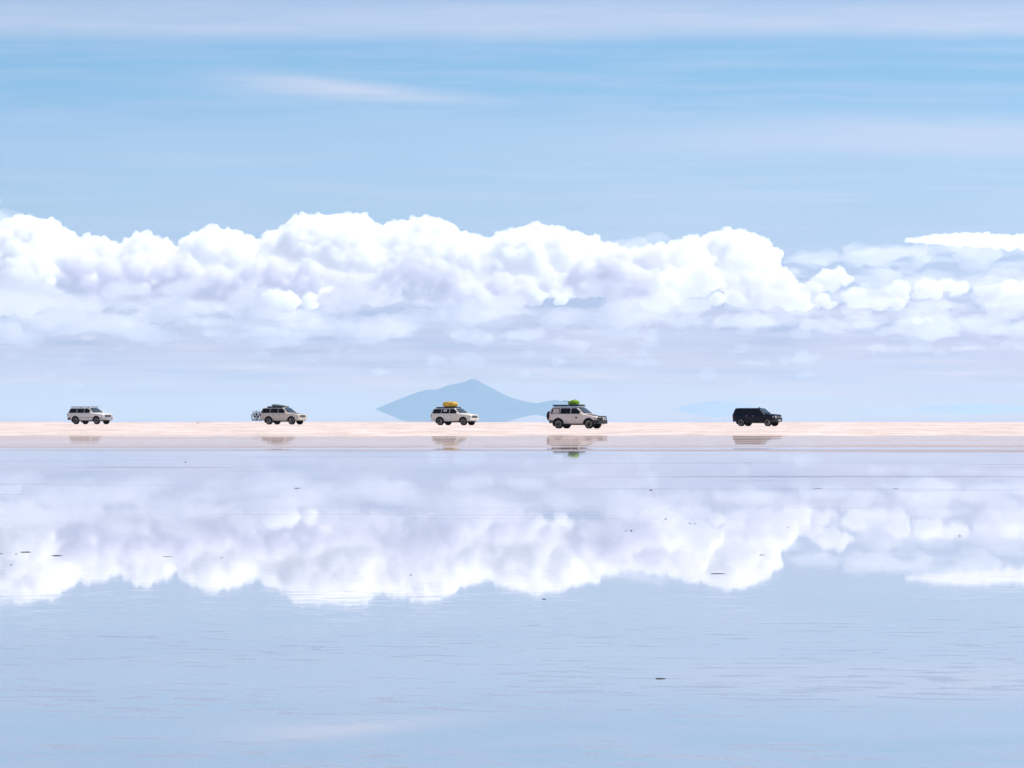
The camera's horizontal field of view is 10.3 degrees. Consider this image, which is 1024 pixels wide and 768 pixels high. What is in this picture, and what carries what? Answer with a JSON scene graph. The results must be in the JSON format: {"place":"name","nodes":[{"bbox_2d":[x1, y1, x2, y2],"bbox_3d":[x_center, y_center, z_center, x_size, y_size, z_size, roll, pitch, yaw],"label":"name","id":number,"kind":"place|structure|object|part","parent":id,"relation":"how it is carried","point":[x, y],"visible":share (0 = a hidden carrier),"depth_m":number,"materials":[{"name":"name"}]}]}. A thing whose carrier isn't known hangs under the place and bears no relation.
{"place":"outdoors","nodes":[
{"label":"outdoors","id":0,"kind":"place"},
{"bbox_2d":[376,379,577,408],"bbox_3d":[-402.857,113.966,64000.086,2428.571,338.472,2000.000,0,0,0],"label":"mountain","id":1,"kind":"structure","parent":0,"point":[472,394],"depth_m":63600.35,"materials":[{"name":"blue stone"}]},
{"bbox_2d":[0,409,1023,767],"bbox_3d":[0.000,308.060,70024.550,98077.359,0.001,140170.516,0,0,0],"label":"water","id":2,"kind":"structure","parent":0,"point":[458,609],"depth_m":49.44,"materials":[{"name":"liquid"}]},
{"bbox_2d":[0,422,1023,452],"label":"salt flat","id":3,"kind":"structure","parent":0,"point":[157,436],"depth_m":347.89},
{"bbox_2d":[67,407,112,423],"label":"offroad car","id":4,"kind":"object","parent":3,"relation":"on","point":[85,415],"visible":0.94,"depth_m":621.27,"materials":[{"name":"white paint"}]},
{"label":"door","id":5,"kind":"part","parent":4,"relation":"part of","materials":[{"name":"white paint"}]},
{"bbox_2d":[252,406,306,424],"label":"offroad car","id":6,"kind":"object","parent":3,"relation":"on","point":[269,415],"visible":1,"depth_m":609.48,"materials":[{"name":"beige paint"}]},
{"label":"side window","id":7,"kind":"part","parent":6,"relation":"part of","materials":[{"name":"black glass"}]},
{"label":"side window","id":8,"kind":"part","parent":6,"relation":"part of","materials":[{"name":"black glass"}]},
{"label":"door","id":9,"kind":"part","parent":6,"relation":"part of","materials":[{"name":"beige paint"}]},
{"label":"door","id":10,"kind":"part","parent":6,"relation":"part of","materials":[{"name":"beige paint"}]},
{"bbox_2d":[431,407,478,424],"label":"offroad car","id":11,"kind":"object","parent":3,"relation":"on","point":[445,415],"visible":0.94,"depth_m":584.19,"materials":[{"name":"beige paint"}]},
{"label":"side window","id":12,"kind":"part","parent":11,"relation":"part of","materials":[{"name":"black glass"}]},
{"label":"door","id":13,"kind":"part","parent":11,"relation":"part of","materials":[{"name":"beige paint"}]},
{"bbox_2d":[443,401,457,406],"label":"yellow bundle","id":14,"kind":"object","parent":11,"relation":"on","point":[450,404],"visible":1,"depth_m":584.58,"materials":[{"name":"fabric"}]},
{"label":"door","id":15,"kind":"part","parent":11,"relation":"part of","materials":[{"name":"beige paint"}]},
{"bbox_2d":[547,405,606,428],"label":"offroad car","id":16,"kind":"object","parent":3,"relation":"on","point":[562,416],"visible":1,"depth_m":486.45,"materials":[{"name":"white paint"}]},
{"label":"side window","id":17,"kind":"part","parent":16,"relation":"part of","materials":[{"name":"black glass"}]},
{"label":"door","id":18,"kind":"part","parent":16,"relation":"part of","materials":[{"name":"white paint"}]},
{"bbox_2d":[566,400,579,404],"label":"green bundle","id":19,"kind":"object","parent":16,"relation":"on","point":[573,402],"visible":1,"depth_m":486.93,"materials":[{"name":"fabric"}]},
{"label":"side window","id":20,"kind":"part","parent":16,"relation":"part of","materials":[{"name":"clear glass"}]},
{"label":"door","id":21,"kind":"part","parent":16,"relation":"part of","materials":[{"name":"white paint"}]},
{"bbox_2d":[732,407,781,425],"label":"offroad car","id":22,"kind":"object","parent":3,"relation":"on","point":[745,416],"visible":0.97,"depth_m":552.75,"materials":[{"name":"black paint"}]},
{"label":"side window","id":23,"kind":"part","parent":22,"relation":"part of","materials":[{"name":"black glass"}]},
{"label":"side window","id":24,"kind":"part","parent":22,"relation":"part of","materials":[{"name":"black glass"}]},
{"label":"door","id":25,"kind":"part","parent":22,"relation":"part of","materials":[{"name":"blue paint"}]},
{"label":"side window","id":26,"kind":"part","parent":22,"relation":"part of","materials":[{"name":"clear glass"}]},
{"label":"door","id":27,"kind":"part","parent":22,"relation":"part of","materials":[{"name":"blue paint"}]},
{"bbox_2d":[0,0,1023,408],"label":"sky","id":28,"kind":"structure","parent":0,"point":[205,204],"materials":[{"name":"blue"}]},
{"bbox_2d":[675,401,757,408],"bbox_3d":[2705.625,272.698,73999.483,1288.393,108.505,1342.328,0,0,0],"label":"hill","id":29,"kind":"structure","parent":0,"point":[718,405],"depth_m":73774.42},
{"bbox_2d":[913,404,1023,408],"bbox_3d":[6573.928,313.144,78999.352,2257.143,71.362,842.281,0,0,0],"label":"hill","id":30,"kind":"structure","parent":0,"point":[978,406],"depth_m":78841.54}
]}

